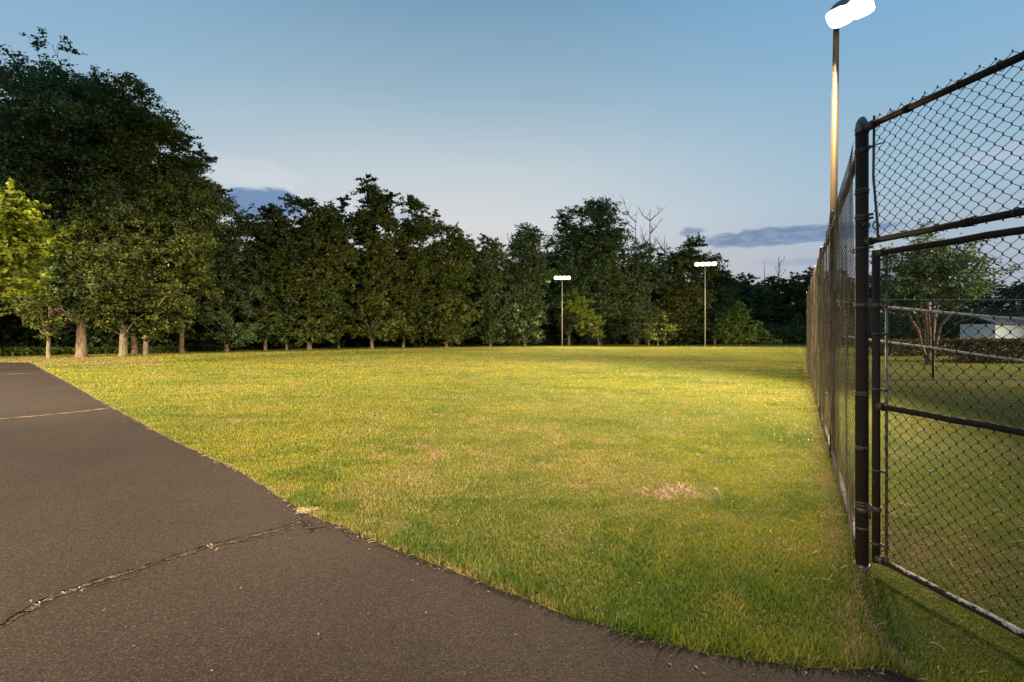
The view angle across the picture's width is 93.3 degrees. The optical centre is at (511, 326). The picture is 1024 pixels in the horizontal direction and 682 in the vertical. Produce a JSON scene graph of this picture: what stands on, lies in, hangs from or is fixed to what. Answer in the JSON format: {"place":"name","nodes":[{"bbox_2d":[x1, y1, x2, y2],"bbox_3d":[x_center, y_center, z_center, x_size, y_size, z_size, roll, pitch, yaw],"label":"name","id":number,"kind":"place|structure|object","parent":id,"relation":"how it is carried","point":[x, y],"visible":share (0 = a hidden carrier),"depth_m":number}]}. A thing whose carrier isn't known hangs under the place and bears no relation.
{"place":"outdoors","nodes":[
{"label":"outdoors","id":0,"kind":"place"},
{"bbox_2d":[0,362,920,681],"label":"path","id":1,"kind":"structure","parent":0,"point":[122,520],"depth_m":2.88},
{"bbox_2d":[75,472,885,676],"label":"leaf litter","id":2,"kind":"object","parent":1,"relation":"on","point":[806,672],"visible":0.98,"depth_m":2.41},
{"bbox_2d":[0,335,1023,681],"bbox_3d":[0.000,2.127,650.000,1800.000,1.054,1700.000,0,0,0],"label":"ground","id":3,"kind":"structure","parent":0,"point":[704,485],"depth_m":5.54},
{"bbox_2d":[0,101,31,312],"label":"oak tree","id":4,"kind":"object","parent":3,"relation":"on","point":[21,205],"visible":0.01,"depth_m":25.88},
{"bbox_2d":[0,104,61,342],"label":"oak tree","id":5,"kind":"object","parent":3,"relation":"on","point":[10,246],"depth_m":29.57},
{"bbox_2d":[0,177,75,302],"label":"maple tree","id":6,"kind":"object","parent":3,"relation":"on","point":[23,233],"visible":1,"depth_m":17.33},
{"bbox_2d":[0,219,101,357],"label":"oak tree","id":7,"kind":"object","parent":3,"relation":"on","point":[32,317],"visible":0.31,"depth_m":23.75},
{"bbox_2d":[31,65,155,353],"bbox_3d":[-24.348,-7.055,29.368,8.425,17.939,6.870,0,0,0],"label":"oak tree","id":8,"kind":"object","parent":3,"relation":"on","point":[134,347],"visible":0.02,"depth_m":29.14},
{"bbox_2d":[0,27,226,357],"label":"oak tree","id":9,"kind":"object","parent":3,"relation":"on","point":[28,126],"visible":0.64,"depth_m":23.85},
{"bbox_2d":[26,71,209,356],"bbox_3d":[-20.968,-5.937,25.744,8.232,15.597,7.341,0,0,0],"label":"oak tree","id":10,"kind":"object","parent":3,"relation":"on","point":[144,130],"visible":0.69,"depth_m":24.89},
{"bbox_2d":[0,343,298,355],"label":"ground cover","id":11,"kind":"object","parent":3,"relation":"on","point":[10,350],"visible":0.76,"depth_m":29.68},
{"bbox_2d":[86,144,239,355],"bbox_3d":[-19.449,-4.227,27.293,8.004,12.224,7.330,0,0,0],"label":"oak tree","id":12,"kind":"object","parent":3,"relation":"on","point":[186,306],"visible":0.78,"depth_m":26.41},
{"bbox_2d":[163,133,231,352],"bbox_3d":[-20.685,-5.284,30.984,4.978,14.446,4.551,0,0,0],"label":"oak tree","id":13,"kind":"object","parent":3,"relation":"on","point":[204,155],"visible":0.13,"depth_m":30.91},
{"bbox_2d":[175,193,274,351],"bbox_3d":[-19.602,-3.636,33.339,6.336,11.237,7.680,0,0,0],"label":"oak tree","id":14,"kind":"object","parent":3,"relation":"on","point":[227,284],"visible":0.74,"depth_m":32.88},
{"bbox_2d":[234,203,301,350],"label":"broadleaf tree","id":15,"kind":"object","parent":3,"relation":"on","point":[273,281],"visible":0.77,"depth_m":35.42},
{"bbox_2d":[260,215,310,350],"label":"broadleaf tree","id":16,"kind":"object","parent":3,"relation":"on","point":[291,262],"visible":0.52,"depth_m":36.56},
{"bbox_2d":[255,193,366,349],"bbox_3d":[-16.394,-4.247,38.629,8.989,12.695,6.951,0,0,0],"label":"broadleaf tree","id":17,"kind":"object","parent":3,"relation":"on","point":[318,229],"visible":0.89,"depth_m":37.74},
{"bbox_2d":[321,194,357,348],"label":"broadleaf tree","id":18,"kind":"object","parent":3,"relation":"on","point":[343,204],"visible":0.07,"depth_m":42.75},
{"bbox_2d":[338,174,411,348],"bbox_3d":[-12.131,-5.505,42.316,6.889,15.358,6.106,0,0,0],"label":"broadleaf tree","id":19,"kind":"object","parent":3,"relation":"on","point":[364,221],"visible":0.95,"depth_m":41.25},
{"bbox_2d":[375,193,447,347],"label":"broadleaf tree","id":20,"kind":"object","parent":3,"relation":"on","point":[417,262],"visible":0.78,"depth_m":44.64},
{"bbox_2d":[0,190,836,348],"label":"woodland","id":21,"kind":"object","parent":3,"relation":"on","point":[776,318],"visible":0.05,"depth_m":63.01},
{"bbox_2d":[417,221,484,346],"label":"broadleaf tree","id":22,"kind":"object","parent":3,"relation":"on","point":[449,288],"visible":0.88,"depth_m":47.22},
{"bbox_2d":[456,233,519,346],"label":"broadleaf tree","id":23,"kind":"object","parent":3,"relation":"on","point":[485,284],"visible":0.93,"depth_m":51.24},
{"bbox_2d":[0,304,1023,352],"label":"undergrowth","id":24,"kind":"object","parent":3,"relation":"on","point":[10,332],"visible":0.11,"depth_m":50.50},
{"bbox_2d":[494,222,558,345],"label":"broadleaf tree","id":25,"kind":"object","parent":3,"relation":"on","point":[533,260],"visible":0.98,"depth_m":52.89},
{"bbox_2d":[30,370,1023,681],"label":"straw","id":26,"kind":"object","parent":3,"relation":"on","point":[742,510],"visible":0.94,"depth_m":3.63},
{"bbox_2d":[554,276,570,345],"bbox_3d":[5.423,-1.576,52.302,1.772,7.848,0.681,0,0,0],"label":"floodlight","id":27,"kind":"object","parent":3,"relation":"on","point":[562,278],"visible":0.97,"depth_m":52.44},
{"bbox_2d":[540,205,597,344],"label":"broadleaf tree","id":28,"kind":"object","parent":3,"relation":"on","point":[555,300],"visible":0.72,"depth_m":59.00},
{"bbox_2d":[561,289,606,345],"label":"sapling","id":29,"kind":"object","parent":3,"relation":"on","point":[582,312],"visible":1,"depth_m":53.19},
{"bbox_2d":[559,195,638,345],"bbox_3d":[10.960,-7.124,58.846,10.667,19.332,8.966,0,0,0],"label":"broadleaf tree","id":30,"kind":"object","parent":3,"relation":"on","point":[605,241],"visible":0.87,"depth_m":57.62},
{"bbox_2d":[621,197,644,344],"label":"dead tree","id":31,"kind":"object","parent":3,"relation":"on","point":[632,240],"visible":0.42,"depth_m":61.96},
{"bbox_2d":[609,237,672,345],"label":"broadleaf tree","id":32,"kind":"object","parent":3,"relation":"on","point":[644,271],"visible":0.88,"depth_m":57.41},
{"bbox_2d":[637,207,664,344],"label":"dead tree","id":33,"kind":"object","parent":3,"relation":"on","point":[649,240],"visible":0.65,"depth_m":62.23},
{"bbox_2d":[627,306,682,345],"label":"sapling","id":34,"kind":"object","parent":3,"relation":"on","point":[654,334],"visible":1,"depth_m":51.95},
{"bbox_2d":[656,237,667,344],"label":"dead tree","id":35,"kind":"object","parent":3,"relation":"on","point":[664,249],"visible":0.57,"depth_m":61.88},
{"bbox_2d":[647,247,685,344],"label":"broadleaf tree","id":36,"kind":"object","parent":3,"relation":"on","point":[658,295],"visible":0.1,"depth_m":65.49},
{"bbox_2d":[656,232,724,344],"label":"broadleaf tree","id":37,"kind":"object","parent":3,"relation":"on","point":[682,298],"visible":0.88,"depth_m":58.93},
{"bbox_2d":[695,262,716,346],"bbox_3d":[20.676,-2.296,51.769,2.191,9.266,0.962,0,0,0],"label":"floodlight","id":38,"kind":"object","parent":3,"relation":"on","point":[705,264],"visible":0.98,"depth_m":51.94},
{"bbox_2d":[697,255,745,344],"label":"broadleaf tree","id":39,"kind":"object","parent":3,"relation":"on","point":[726,278],"visible":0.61,"depth_m":64.76},
{"bbox_2d":[715,300,769,345],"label":"sapling","id":40,"kind":"object","parent":3,"relation":"on","point":[748,334],"visible":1,"depth_m":52.65},
{"bbox_2d":[717,272,780,326],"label":"woodland tree","id":41,"kind":"object","parent":3,"relation":"on","point":[760,293],"visible":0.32,"depth_m":84.11},
{"bbox_2d":[751,330,781,345],"bbox_3d":[28.907,1.357,54.884,3.151,2.196,2.522,0,0,0],"label":"shrub","id":42,"kind":"object","parent":3,"relation":"on","point":[765,340],"visible":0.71,"depth_m":54.42},
{"bbox_2d":[749,275,789,324],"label":"woodland tree","id":43,"kind":"object","parent":3,"relation":"on","point":[773,278],"visible":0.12,"depth_m":91.12},
{"bbox_2d":[775,257,785,278],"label":"dead tree","id":44,"kind":"object","parent":3,"relation":"on","point":[778,273],"visible":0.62,"depth_m":99.77},
{"bbox_2d":[765,274,805,333],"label":"woodland tree","id":45,"kind":"object","parent":3,"relation":"on","point":[782,285],"visible":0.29,"depth_m":87.21},
{"bbox_2d":[779,266,852,337],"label":"woodland tree","id":46,"kind":"object","parent":3,"relation":"on","point":[800,291],"visible":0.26,"depth_m":83.22},
{"bbox_2d":[824,270,871,320],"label":"woodland tree","id":47,"kind":"object","parent":3,"relation":"on","point":[847,288],"visible":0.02,"depth_m":85.55},
{"bbox_2d":[825,0,874,395],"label":"floodlight","id":48,"kind":"object","parent":3,"relation":"on","point":[840,13],"visible":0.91,"depth_m":11.23},
{"bbox_2d":[836,275,889,336],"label":"woodland tree","id":49,"kind":"object","parent":3,"relation":"on","point":[870,295],"visible":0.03,"depth_m":82.59},
{"bbox_2d":[880,280,929,335],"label":"woodland tree","id":50,"kind":"object","parent":3,"relation":"on","point":[891,311],"visible":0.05,"depth_m":55.45},
{"bbox_2d":[869,337,953,355],"bbox_3d":[22.239,1.169,27.138,4.417,1.200,1.457,0,0,0],"label":"hedge","id":51,"kind":"object","parent":3,"relation":"on","point":[882,351],"visible":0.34,"depth_m":26.60},
{"bbox_2d":[806,49,1023,569],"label":"chain link fence","id":52,"kind":"object","parent":3,"relation":"on","point":[816,334],"visible":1,"depth_m":3.22},
{"bbox_2d":[854,226,1023,638],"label":"chain link gate","id":53,"kind":"structure","parent":52,"relation":"attached to","point":[875,507],"depth_m":2.78},
{"bbox_2d":[813,298,1023,379],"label":"cross fence","id":54,"kind":"object","parent":3,"relation":"on","point":[932,345],"visible":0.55,"depth_m":14.50},
{"bbox_2d":[853,217,1023,364],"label":"myrtle tree","id":55,"kind":"object","parent":3,"relation":"on","point":[943,280],"visible":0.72,"depth_m":19.77},
{"bbox_2d":[930,292,979,334],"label":"woodland tree","id":56,"kind":"object","parent":3,"relation":"on","point":[974,304],"visible":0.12,"depth_m":58.72},
{"bbox_2d":[939,337,1023,363],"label":"hedge","id":57,"kind":"object","parent":3,"relation":"on","point":[1008,353],"visible":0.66,"depth_m":21.12},
{"bbox_2d":[954,316,1023,348],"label":"shed","id":58,"kind":"structure","parent":3,"relation":"on","point":[993,324],"depth_m":38.48},
{"bbox_2d":[959,278,1023,315],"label":"woodland tree","id":59,"kind":"object","parent":3,"relation":"on","point":[987,304],"visible":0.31,"depth_m":57.47},
{"bbox_2d":[991,278,1023,315],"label":"woodland tree","id":60,"kind":"object","parent":3,"relation":"on","point":[1017,289],"visible":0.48,"depth_m":55.74},
{"bbox_3d":[5.443,0.510,3.980,0.066,2.380,0.066,0,0,0],"label":"rope post","id":61,"kind":"object","parent":3,"relation":"on","visible":0},
{"bbox_2d":[837,301,1023,361],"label":"rope","id":62,"kind":"object","parent":61,"relation":"attached to","point":[964,314],"visible":0.48,"depth_m":4.68},
{"bbox_2d":[0,0,1023,314],"label":"sky","id":63,"kind":"structure","parent":0,"point":[496,115]}
]}

